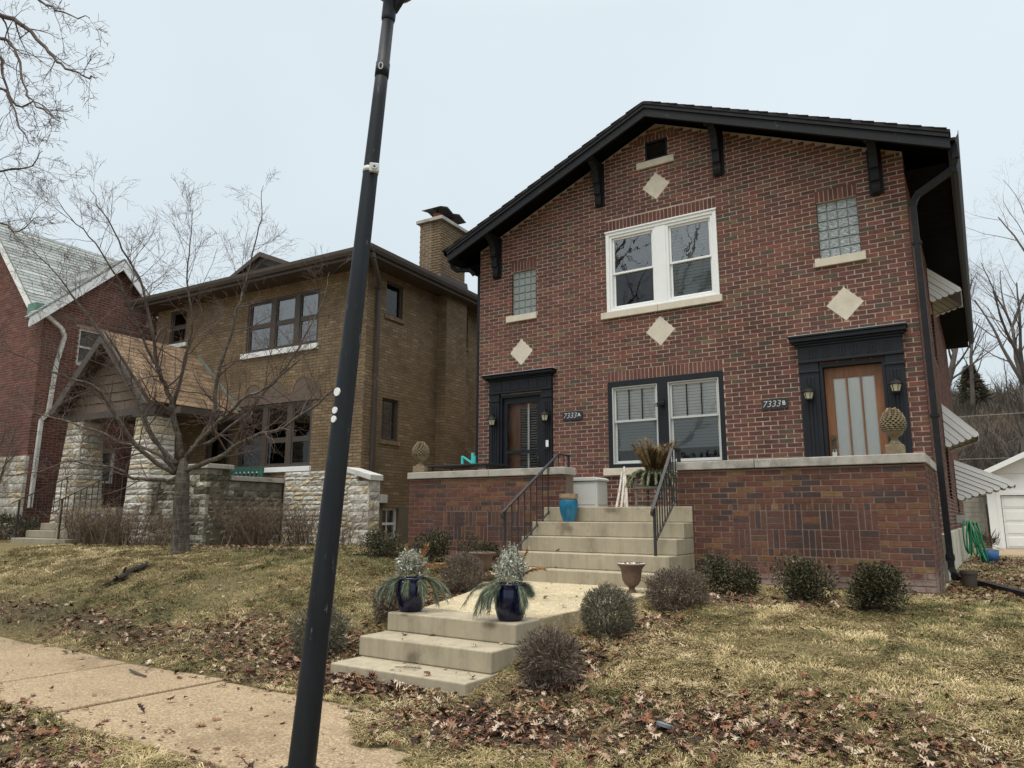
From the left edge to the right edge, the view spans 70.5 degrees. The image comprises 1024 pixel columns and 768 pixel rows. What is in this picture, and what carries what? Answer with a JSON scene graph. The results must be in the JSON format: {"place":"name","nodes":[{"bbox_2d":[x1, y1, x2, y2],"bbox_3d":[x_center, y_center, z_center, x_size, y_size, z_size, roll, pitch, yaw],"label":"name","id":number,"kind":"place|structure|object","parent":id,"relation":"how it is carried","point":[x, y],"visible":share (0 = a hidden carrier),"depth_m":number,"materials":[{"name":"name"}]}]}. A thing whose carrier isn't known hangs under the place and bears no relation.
{"place":"outdoors","nodes":[
{"label":"outdoors","id":0,"kind":"place"},
{"bbox_2d":[0,637,410,767],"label":"sidewalk","id":1,"kind":"structure","parent":0,"point":[120,690],"depth_m":5.70,"materials":[{"name":"beige concrete"}]},
{"bbox_2d":[129,669,146,676],"bbox_3d":[-3.596,2.768,6.938,0.428,0.023,0.031,-10,-14,43],"label":"pavement stick","id":2,"kind":"object","parent":1,"relation":"on","point":[136,672],"visible":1,"depth_m":6.91,"materials":[{"name":"wood"}]},
{"bbox_2d":[284,0,410,767],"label":"lamp post","id":3,"kind":"object","parent":1,"relation":"on","point":[306,723],"visible":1,"depth_m":4.33,"materials":[{"name":"black metal"}]},
{"bbox_2d":[340,706,368,714],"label":"joint moss","id":4,"kind":"object","parent":1,"relation":"on","point":[346,708],"visible":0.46,"depth_m":5.65,"materials":[{"name":"green plant"}]},
{"bbox_2d":[0,404,1023,767],"bbox_3d":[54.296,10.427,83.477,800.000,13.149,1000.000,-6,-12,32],"label":"ground","id":5,"kind":"structure","parent":0,"point":[230,586],"depth_m":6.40,"materials":[{"name":"brown plant"}]},
{"bbox_2d":[0,373,39,494],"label":"bare shrub","id":6,"kind":"object","parent":5,"relation":"on","point":[8,459],"visible":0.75,"depth_m":19.14,"materials":[{"name":"brown plant"}]},
{"bbox_2d":[0,510,41,541],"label":"evergreen shrub","id":7,"kind":"object","parent":5,"relation":"on","point":[8,520],"visible":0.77,"depth_m":18.14,"materials":[{"name":"green plant"}]},
{"bbox_2d":[0,0,114,242],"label":"street tree","id":8,"kind":"object","parent":5,"relation":"on","point":[11,45],"visible":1,"depth_m":8.33,"materials":[{"name":"brown plant"}]},
{"bbox_2d":[10,509,122,544],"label":"concrete steps","id":9,"kind":"structure","parent":5,"relation":"on","point":[46,533],"depth_m":17.13,"materials":[{"name":"grey concrete"}]},
{"bbox_2d":[11,474,74,537],"bbox_3d":[-11.610,2.958,18.061,0.036,1.688,1.609,-6,-12,29],"label":"handrail","id":10,"kind":"object","parent":9,"relation":"on","point":[16,525],"visible":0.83,"depth_m":17.85,"materials":[{"name":"black metal"}]},
{"bbox_2d":[54,468,125,538],"bbox_3d":[-10.007,2.797,17.151,0.036,1.688,1.609,-6,-12,29],"label":"handrail","id":11,"kind":"object","parent":9,"relation":"on","point":[62,500],"visible":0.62,"depth_m":17.28,"materials":[{"name":"black metal"}]},
{"bbox_2d":[34,493,120,544],"bbox_3d":[-9.838,3.086,16.582,2.127,1.211,1.855,-6,-12,32],"label":"twiggy shrub","id":12,"kind":"object","parent":5,"relation":"on","point":[81,523],"visible":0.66,"depth_m":16.43,"materials":[{"name":"brown plant"}]},
{"bbox_2d":[0,224,157,538],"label":"old brick house","id":13,"kind":"structure","parent":5,"relation":"on","point":[14,310],"depth_m":21.02,"materials":[{"name":"brick"}]},
{"bbox_2d":[76,328,98,364],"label":"window","id":14,"kind":"structure","parent":13,"relation":"in","point":[80,346],"depth_m":21.45,"materials":[{"name":"white paint"}]},
{"bbox_2d":[100,451,113,482],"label":"window","id":15,"kind":"structure","parent":13,"relation":"in","point":[105,454],"depth_m":21.72,"materials":[{"name":"glass"}]},
{"bbox_2d":[67,491,169,545],"bbox_3d":[-8.846,3.021,16.411,2.259,1.293,2.314,1,-10,-6],"label":"twiggy shrub","id":16,"kind":"object","parent":5,"relation":"on","point":[122,537],"visible":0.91,"depth_m":16.12,"materials":[{"name":"brown plant"}]},
{"bbox_2d":[48,331,284,545],"bbox_3d":[-8.998,1.540,18.674,6.230,5.658,2.705,-6,-12,29],"label":"stone porch","id":17,"kind":"object","parent":5,"relation":"on","point":[207,481],"visible":0.62,"depth_m":17.88,"materials":[{"name":"stone"}]},
{"bbox_2d":[229,467,263,506],"bbox_3d":[-6.779,2.501,17.607,1.240,1.003,0.610,-2,-11,10],"label":"garden bench","id":18,"kind":"object","parent":17,"relation":"on","point":[259,470],"visible":0.28,"depth_m":17.87,"materials":[{"name":"green paint"}]},
{"bbox_2d":[121,501,211,545],"bbox_3d":[-7.640,3.062,15.903,1.963,1.020,1.701,-3,-11,16],"label":"twiggy shrub","id":19,"kind":"object","parent":5,"relation":"on","point":[164,533],"visible":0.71,"depth_m":15.84,"materials":[{"name":"brown plant"}]},
{"bbox_2d":[0,149,404,552],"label":"redbud tree","id":20,"kind":"object","parent":5,"relation":"on","point":[180,543],"visible":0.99,"depth_m":13.06,"materials":[{"name":"brown plant"}]},
{"bbox_2d":[201,484,296,545],"bbox_3d":[-5.833,2.936,16.109,2.355,1.377,2.098,-6,-12,32],"label":"twiggy shrub","id":21,"kind":"object","parent":5,"relation":"on","point":[250,536],"visible":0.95,"depth_m":15.92,"materials":[{"name":"brown plant"}]},
{"bbox_2d":[124,206,476,544],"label":"brown brick house","id":22,"kind":"structure","parent":5,"relation":"on","point":[421,322],"depth_m":18.98,"materials":[{"name":"brick"}]},
{"bbox_2d":[169,309,187,344],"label":"window","id":23,"kind":"structure","parent":22,"relation":"in","point":[178,320],"depth_m":21.43,"materials":[{"name":"glass"}]},
{"bbox_2d":[207,423,231,464],"bbox_3d":[-7.932,2.199,19.591,1.000,2.300,0.060,-6,-12,29],"label":"front door","id":24,"kind":"structure","parent":22,"relation":"in","point":[214,449],"depth_m":19.68,"materials":[{"name":"brown paint"}]},
{"bbox_2d":[238,400,312,467],"bbox_3d":[-6.082,1.329,18.665,2.630,1.650,0.105,-6,-12,29],"label":"window","id":25,"kind":"structure","parent":22,"relation":"in","point":[296,451],"depth_m":18.55,"materials":[{"name":"glass"}]},
{"bbox_2d":[246,289,319,353],"bbox_3d":[-6.029,-1.625,19.219,2.670,1.460,0.170,-6,-12,29],"label":"window","id":26,"kind":"structure","parent":22,"relation":"in","point":[294,311],"depth_m":19.27,"materials":[{"name":"glass"}]},
{"bbox_2d":[381,398,396,440],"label":"window","id":27,"kind":"structure","parent":22,"relation":"in","point":[386,406],"depth_m":18.24,"materials":[{"name":"grey glass"}]},
{"bbox_2d":[382,508,395,537],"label":"window","id":28,"kind":"structure","parent":22,"relation":"in","point":[385,523],"depth_m":17.96,"materials":[{"name":"white paint"}]},
{"bbox_2d":[386,281,401,318],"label":"window","id":29,"kind":"structure","parent":22,"relation":"in","point":[394,292],"depth_m":18.76,"materials":[{"name":"glass"}]},
{"bbox_2d":[252,494,365,545],"bbox_3d":[-4.651,3.042,16.319,1.810,1.242,2.459,-25,-27,67],"label":"twiggy shrub","id":30,"kind":"object","parent":5,"relation":"on","point":[306,539],"visible":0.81,"depth_m":16.02,"materials":[{"name":"brown plant"}]},
{"bbox_2d":[286,599,351,655],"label":"shrub","id":31,"kind":"object","parent":5,"relation":"on","point":[336,637],"visible":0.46,"depth_m":7.21,"materials":[{"name":"brown plant"}]},
{"bbox_2d":[302,496,376,545],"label":"twiggy shrub","id":32,"kind":"object","parent":5,"relation":"on","point":[342,542],"visible":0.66,"depth_m":15.85,"materials":[{"name":"plant"}]},
{"bbox_2d":[346,467,382,545],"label":"stone wing wall","id":33,"kind":"structure","parent":5,"relation":"on","point":[366,493],"depth_m":16.32,"materials":[{"name":"stone"}]},
{"bbox_2d":[359,529,406,557],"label":"boxwood","id":34,"kind":"object","parent":5,"relation":"on","point":[387,545],"visible":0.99,"depth_m":12.26,"materials":[{"name":"green plant"}]},
{"bbox_2d":[368,575,406,623],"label":"shrub","id":35,"kind":"object","parent":5,"relation":"on","point":[382,608],"visible":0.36,"depth_m":8.11,"materials":[{"name":"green plant"}]},
{"bbox_2d":[411,528,451,562],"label":"boxwood","id":36,"kind":"object","parent":5,"relation":"on","point":[440,543],"visible":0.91,"depth_m":11.84,"materials":[{"name":"green plant"}]},
{"bbox_2d":[330,608,539,694],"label":"concrete steps","id":37,"kind":"structure","parent":5,"relation":"on","point":[449,647],"depth_m":6.60,"materials":[{"name":"beige concrete"}]},
{"bbox_2d":[395,665,421,668],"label":"dry sprig","id":38,"kind":"object","parent":37,"relation":"on","point":[409,667],"visible":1,"depth_m":6.38,"materials":[{"name":"plant"}]},
{"bbox_2d":[374,543,453,612],"bbox_3d":[-0.998,1.982,7.459,0.770,0.711,0.527,-6,-12,32],"label":"cobalt pot","id":39,"kind":"object","parent":37,"relation":"on","point":[411,592],"visible":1,"depth_m":7.40,"materials":[{"name":"ceramic"}]},
{"bbox_2d":[462,541,546,621],"bbox_3d":[-0.093,1.862,6.826,0.897,0.745,0.526,-3,-11,17],"label":"cobalt pot","id":40,"kind":"object","parent":37,"relation":"on","point":[510,600],"visible":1,"depth_m":6.76,"materials":[{"name":"ceramic"}]},
{"bbox_2d":[439,551,486,592],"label":"shrub","id":41,"kind":"object","parent":5,"relation":"on","point":[459,581],"visible":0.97,"depth_m":9.32,"materials":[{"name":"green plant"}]},
{"bbox_2d":[456,532,500,565],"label":"boxwood","id":42,"kind":"object","parent":5,"relation":"on","point":[489,546],"visible":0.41,"depth_m":11.39,"materials":[{"name":"green plant"}]},
{"bbox_2d":[469,551,495,578],"bbox_3d":[-0.417,2.537,10.157,0.395,0.380,0.395,5,-11,-24],"label":"garden urn","id":43,"kind":"object","parent":5,"relation":"on","point":[486,557],"visible":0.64,"depth_m":10.05,"materials":[{"name":"brown ceramic"}]},
{"bbox_2d":[407,467,575,565],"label":"porch wall","id":44,"kind":"structure","parent":5,"relation":"on","point":[455,504],"depth_m":12.32,"materials":[{"name":"brick"}]},
{"bbox_2d":[412,442,429,472],"bbox_3d":[-1.691,1.354,13.382,0.331,0.581,0.330,-2,-11,10],"label":"pinecone finial","id":45,"kind":"object","parent":44,"relation":"on","point":[420,452],"visible":0.98,"depth_m":13.29,"materials":[{"name":"stone"}]},
{"bbox_2d":[0,521,1023,767],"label":"fallen leaves","id":46,"kind":"object","parent":5,"relation":"on","point":[486,727],"depth_m":5.20,"materials":[{"name":"brown plant"}]},
{"bbox_2d":[424,581,664,632],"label":"front walk","id":47,"kind":"structure","parent":5,"relation":"on","point":[548,609],"depth_m":7.94,"materials":[{"name":"concrete"}]},
{"bbox_2d":[510,506,694,587],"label":"concrete steps","id":48,"kind":"structure","parent":47,"relation":"on","point":[623,534],"depth_m":10.22,"materials":[{"name":"beige concrete"}]},
{"bbox_2d":[500,454,569,553],"bbox_3d":[0.400,1.987,11.241,0.045,1.916,2.072,-6,-12,32],"label":"handrail","id":49,"kind":"object","parent":48,"relation":"on","point":[506,508],"visible":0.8,"depth_m":11.04,"materials":[{"name":"black metal"}]},
{"bbox_2d":[559,494,577,521],"bbox_3d":[0.874,1.909,11.157,0.296,0.422,0.296,-6,-12,32],"label":"glazed pot","id":50,"kind":"object","parent":48,"relation":"on","point":[568,505],"visible":1,"depth_m":11.05,"materials":[{"name":"teal ceramic"}]},
{"bbox_2d":[650,447,680,555],"bbox_3d":[2.155,1.605,10.080,0.045,1.501,1.162,-6,-12,32],"label":"handrail","id":51,"kind":"object","parent":48,"relation":"on","point":[654,515],"visible":0.98,"depth_m":10.03,"materials":[{"name":"black metal"}]},
{"bbox_2d":[617,562,645,592],"bbox_3d":[1.460,2.372,8.833,0.348,0.390,0.348,-6,-12,32],"label":"garden urn","id":52,"kind":"object","parent":47,"relation":"on","point":[631,572],"visible":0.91,"depth_m":8.74,"materials":[{"name":"brown ceramic"}]},
{"bbox_2d":[513,622,584,691],"bbox_3d":[0.321,2.229,5.894,0.650,0.590,0.674,-6,-12,32],"label":"shrub","id":53,"kind":"object","parent":5,"relation":"on","point":[536,669],"visible":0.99,"depth_m":5.81,"materials":[{"name":"brown plant"}]},
{"bbox_2d":[578,580,640,636],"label":"shrub","id":54,"kind":"object","parent":5,"relation":"on","point":[617,599],"visible":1,"depth_m":7.00,"materials":[{"name":"green plant"}]},
{"bbox_2d":[656,721,672,728],"bbox_3d":[1.032,2.306,4.893,0.115,0.060,0.114,-6,-12,32],"label":"drain cap","id":55,"kind":"object","parent":5,"relation":"on","point":[664,724],"visible":0.97,"depth_m":4.85,"materials":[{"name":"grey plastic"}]},
{"bbox_2d":[641,563,714,613],"bbox_3d":[1.789,2.251,7.990,0.841,0.571,0.864,-6,-12,32],"label":"shrub","id":56,"kind":"object","parent":5,"relation":"on","point":[694,584],"visible":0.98,"depth_m":7.89,"materials":[{"name":"brown plant"}]},
{"bbox_2d":[696,549,761,595],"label":"boxwood","id":57,"kind":"object","parent":5,"relation":"on","point":[726,576],"visible":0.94,"depth_m":8.69,"materials":[{"name":"green plant"}]},
{"bbox_2d":[442,101,1023,597],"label":"brick house","id":58,"kind":"structure","parent":5,"relation":"on","point":[714,277],"depth_m":13.09,"materials":[{"name":"red brick"}]},
{"bbox_2d":[487,414,496,426],"bbox_3d":[-0.413,0.753,14.936,0.216,0.283,0.228,-6,-12,32],"label":"wall lantern","id":59,"kind":"object","parent":58,"relation":"attached to","point":[492,419],"depth_m":14.88,"materials":[{"name":"black paint"}]},
{"bbox_2d":[503,395,539,468],"bbox_3d":[0.197,1.371,14.643,0.910,2.243,0.094,-6,-12,32],"label":"storm door","id":60,"kind":"structure","parent":58,"relation":"in","point":[528,399],"depth_m":14.82,"materials":[{"name":"black paint"}]},
{"bbox_2d":[508,402,536,468],"bbox_3d":[0.287,1.396,14.780,0.910,2.243,0.069,-6,-12,32],"label":"inner door","id":61,"kind":"structure","parent":58,"relation":"in","point":[515,411],"depth_m":14.91,"materials":[{"name":"brown wood"}]},
{"bbox_2d":[514,269,535,315],"bbox_3d":[0.295,-1.915,15.280,0.590,0.970,0.075,-6,-12,32],"label":"glass block window","id":62,"kind":"structure","parent":58,"relation":"in","point":[524,282],"depth_m":15.26,"materials":[{"name":"glass"}]},
{"bbox_2d":[539,409,549,422],"bbox_3d":[0.645,0.623,14.264,0.216,0.283,0.228,-6,-12,32],"label":"wall lantern","id":63,"kind":"object","parent":58,"relation":"attached to","point":[545,414],"depth_m":14.21,"materials":[{"name":"black paint"}]},
{"bbox_2d":[563,411,582,420],"bbox_3d":[1.178,0.617,14.101,0.430,0.170,0.025,-6,-12,32],"label":"number plaque","id":64,"kind":"object","parent":58,"relation":"attached to","point":[574,415],"visible":1,"depth_m":14.09,"materials":[{"name":"metal"}]},
{"bbox_2d":[609,227,656,309],"bbox_3d":[2.348,-2.197,13.953,0.950,1.510,0.135,-6,-12,32],"label":"window","id":65,"kind":"structure","parent":58,"relation":"in","point":[647,232],"depth_m":14.03,"materials":[{"name":"white paint"}]},
{"bbox_2d":[612,383,658,463],"bbox_3d":[2.311,0.751,13.440,0.905,1.455,0.135,-6,-12,32],"label":"window","id":66,"kind":"structure","parent":58,"relation":"in","point":[621,441],"depth_m":13.51,"materials":[{"name":"grey glass"}]},
{"bbox_2d":[655,399,664,406],"bbox_3d":[2.675,0.343,13.103,0.186,0.141,0.111,2,-11,-9],"label":"security camera","id":67,"kind":"object","parent":58,"relation":"attached to","point":[661,403],"visible":1,"depth_m":13.06,"materials":[{"name":"black paint"}]},
{"bbox_2d":[665,214,715,300],"bbox_3d":[3.301,-2.305,13.346,0.900,1.510,0.135,-6,-12,32],"label":"window","id":68,"kind":"structure","parent":58,"relation":"in","point":[706,220],"depth_m":13.38,"materials":[{"name":"white paint"}]},
{"bbox_2d":[667,377,721,461],"bbox_3d":[3.252,0.645,12.842,0.935,1.455,0.135,-6,-12,32],"label":"window","id":69,"kind":"structure","parent":58,"relation":"in","point":[674,401],"depth_m":12.88,"materials":[{"name":"grey glass"}]},
{"bbox_2d":[761,398,787,409],"bbox_3d":[4.375,0.333,12.052,0.425,0.170,0.025,-6,-12,32],"label":"number plaque","id":70,"kind":"object","parent":58,"relation":"attached to","point":[779,403],"visible":1,"depth_m":12.04,"materials":[{"name":"metal"}]},
{"bbox_2d":[801,385,814,401],"bbox_3d":[4.769,0.146,11.642,0.216,0.283,0.228,-6,-12,32],"label":"wall lantern","id":71,"kind":"object","parent":58,"relation":"attached to","point":[808,392],"depth_m":11.59,"materials":[{"name":"black paint"}]},
{"bbox_2d":[816,197,860,258],"bbox_3d":[5.431,-2.576,12.026,0.630,0.980,0.075,-6,-12,32],"label":"glass block window","id":72,"kind":"structure","parent":58,"relation":"in","point":[838,221],"depth_m":12.00,"materials":[{"name":"glass"}]},
{"bbox_2d":[824,363,888,455],"bbox_3d":[5.444,0.804,11.389,0.850,2.218,0.095,-6,-12,32],"label":"front door","id":73,"kind":"structure","parent":58,"relation":"in","point":[855,399],"depth_m":11.49,"materials":[{"name":"brown wood"}]},
{"bbox_2d":[888,376,903,393],"bbox_3d":[5.819,0.017,10.976,0.216,0.283,0.228,-6,-12,32],"label":"wall lantern","id":74,"kind":"object","parent":58,"relation":"attached to","point":[895,384],"depth_m":10.92,"materials":[{"name":"black paint"}]},
{"bbox_2d":[927,268,962,316],"bbox_3d":[9.328,-2.008,15.573,0.574,0.767,1.375,-6,-12,32],"label":"metal awning","id":75,"kind":"object","parent":58,"relation":"attached to","point":[945,295],"visible":1,"depth_m":15.15,"materials":[{"name":"white metal"}]},
{"bbox_2d":[941,404,979,451],"bbox_3d":[9.448,0.910,15.224,0.594,0.912,1.325,-6,-12,32],"label":"metal awning","id":76,"kind":"object","parent":58,"relation":"attached to","point":[959,433],"visible":1,"depth_m":14.75,"materials":[{"name":"white metal"}]},
{"bbox_2d":[956,515,988,562],"bbox_3d":[10.063,3.391,15.810,0.554,1.047,0.440,-3,-11,17],"label":"garden hose","id":77,"kind":"object","parent":58,"relation":"hanging from","point":[970,532],"visible":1,"depth_m":15.71,"materials":[{"name":"green plastic"}]},
{"bbox_2d":[954,460,1015,500],"bbox_3d":[11.963,2.436,18.313,1.223,1.019,1.425,-6,-12,32],"label":"metal awning","id":78,"kind":"object","parent":58,"relation":"attached to","point":[971,482],"visible":1,"depth_m":17.85,"materials":[{"name":"white metal"}]},
{"bbox_2d":[767,550,841,604],"bbox_3d":[3.274,2.165,8.062,0.722,0.639,0.884,-6,-12,32],"label":"boxwood","id":79,"kind":"object","parent":5,"relation":"on","point":[804,579],"visible":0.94,"depth_m":7.91,"materials":[{"name":"green plant"}]},
{"bbox_2d":[674,453,945,595],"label":"porch wall","id":80,"kind":"structure","parent":5,"relation":"on","point":[841,516],"depth_m":9.43,"materials":[{"name":"brick"}]},
{"bbox_2d":[880,407,906,453],"bbox_3d":[4.860,0.599,9.216,0.309,0.605,0.308,-6,-12,32],"label":"pinecone finial","id":81,"kind":"object","parent":80,"relation":"on","point":[893,423],"visible":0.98,"depth_m":9.13,"materials":[{"name":"stone"}]},
{"bbox_2d":[843,560,916,610],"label":"boxwood","id":82,"kind":"object","parent":5,"relation":"on","point":[875,582],"visible":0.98,"depth_m":7.32,"materials":[{"name":"green plant"}]},
{"bbox_2d":[959,570,977,588],"bbox_3d":[5.977,2.555,9.463,0.211,0.230,0.207,-6,-12,32],"label":"flower pot","id":83,"kind":"object","parent":5,"relation":"on","point":[968,576],"visible":0.95,"depth_m":9.39,"materials":[{"name":"brown paint"}]},
{"bbox_2d":[952,363,998,404],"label":"cedar tree","id":84,"kind":"object","parent":5,"relation":"on","point":[982,392],"visible":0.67,"depth_m":50.94,"materials":[{"name":"green plant"}]},
{"bbox_2d":[950,258,1001,414],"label":"bare tree","id":85,"kind":"object","parent":5,"relation":"on","point":[972,387],"visible":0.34,"depth_m":49.44,"materials":[{"name":"brown plant"}]},
{"bbox_2d":[963,498,990,547],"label":"retaining wall","id":86,"kind":"structure","parent":5,"relation":"on","point":[974,509],"depth_m":30.00,"materials":[{"name":"concrete"}]},
{"bbox_2d":[948,235,1014,384],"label":"bare tree","id":87,"kind":"object","parent":5,"relation":"on","point":[953,364],"visible":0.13,"depth_m":45.05,"materials":[{"name":"brown plant"}]},
{"bbox_2d":[951,369,1023,540],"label":"hillside brush","id":88,"kind":"object","parent":5,"relation":"on","point":[988,442],"visible":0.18,"depth_m":44.45,"materials":[{"name":"brown plant"}]},
{"bbox_2d":[978,529,999,562],"bbox_3d":[10.764,3.640,16.365,0.715,0.764,0.697,7,-12,-31],"label":"plant tub","id":89,"kind":"object","parent":5,"relation":"on","point":[992,554],"visible":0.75,"depth_m":16.20,"materials":[{"name":"blue plastic"}]},
{"bbox_2d":[966,143,1023,359],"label":"bare tree","id":90,"kind":"object","parent":5,"relation":"on","point":[1015,237],"visible":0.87,"depth_m":43.69,"materials":[{"name":"plant"}]},
{"bbox_2d":[968,234,1023,495],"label":"bare tree","id":91,"kind":"object","parent":5,"relation":"on","point":[1019,353],"visible":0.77,"depth_m":37.70,"materials":[{"name":"brown plant"}]},
{"bbox_2d":[968,240,1023,388],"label":"bare tree","id":92,"kind":"object","parent":5,"relation":"on","point":[1003,306],"visible":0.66,"depth_m":50.54,"materials":[{"name":"brown plant"}]},
{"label":"porch floor","id":93,"kind":"structure","parent":5,"relation":"on","visible":0},
{"bbox_2d":[427,463,509,471],"bbox_3d":[-0.865,2.007,14.123,1.470,0.835,0.760,-6,-12,32],"label":"folding table","id":94,"kind":"object","parent":93,"relation":"on","point":[472,466],"visible":0.69,"depth_m":14.00,"materials":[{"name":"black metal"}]},
{"bbox_2d":[461,453,475,463],"bbox_3d":[-0.838,1.444,13.981,0.327,0.220,0.059,-6,-12,29],"label":"metal stand","id":95,"kind":"object","parent":94,"relation":"on","point":[473,459],"visible":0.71,"depth_m":13.94,"materials":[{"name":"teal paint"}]},
{"bbox_2d":[573,477,608,506],"bbox_3d":[1.278,1.834,12.198,0.583,0.495,0.445,-6,-12,32],"label":"deck box","id":96,"kind":"object","parent":93,"relation":"on","point":[591,491],"visible":0.73,"depth_m":12.00,"materials":[{"name":"grey plastic"}]},
{"bbox_2d":[615,466,627,506],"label":"painted sticks","id":97,"kind":"object","parent":93,"relation":"on","point":[624,494],"visible":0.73,"depth_m":12.71,"materials":[{"name":"wood"}]},
{"bbox_2d":[632,462,675,506],"bbox_3d":[2.331,1.641,11.830,0.570,0.750,0.530,-6,-12,32],"label":"wooden chair","id":98,"kind":"object","parent":93,"relation":"on","point":[647,489],"visible":0.51,"depth_m":11.73,"materials":[{"name":"grey wood"}]},
{"bbox_2d":[624,436,679,488],"bbox_3d":[2.349,1.300,11.885,0.999,0.885,0.956,-6,-12,32],"label":"planter","id":99,"kind":"object","parent":98,"relation":"on","point":[654,464],"visible":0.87,"depth_m":11.74,"materials":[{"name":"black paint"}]},
{"bbox_2d":[0,0,1023,392],"label":"sky","id":100,"kind":"structure","parent":0,"point":[484,98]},
{"bbox_2d":[993,548,1023,555],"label":"driveway","id":101,"kind":"structure","parent":0,"point":[1011,551],"depth_m":25.59,"materials":[{"name":"concrete"}]},
{"bbox_2d":[983,452,1023,548],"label":"garage","id":102,"kind":"structure","parent":101,"relation":"on","point":[1012,507],"depth_m":28.59,"materials":[{"name":"white paint"}]},
{"bbox_2d":[958,413,1015,459],"bbox_3d":[23.690,1.633,27.117,13.501,1.668,5.018,-6,-12,32],"label":"power line","id":103,"kind":"object","parent":102,"relation":"attached to","point":[983,415],"depth_m":28.15,"materials":[{"name":"grey metal"}]},
{"bbox_2d":[1001,496,1023,508],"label":"door panel","id":104,"kind":"structure","parent":102,"relation":"in","point":[1008,502],"depth_m":28.58,"materials":[{"name":"white paint"}]},
{"bbox_2d":[1002,509,1023,521],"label":"door panel","id":105,"kind":"structure","parent":102,"relation":"in","point":[1009,515],"depth_m":28.50,"materials":[{"name":"white paint"}]},
{"bbox_2d":[1004,522,1023,534],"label":"door panel","id":106,"kind":"structure","parent":102,"relation":"in","point":[1011,528],"depth_m":28.43,"materials":[{"name":"white paint"}]},
{"bbox_2d":[1005,535,1023,548],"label":"door panel","id":107,"kind":"structure","parent":102,"relation":"in","point":[1012,541],"depth_m":28.34,"materials":[{"name":"white paint"}]}
]}

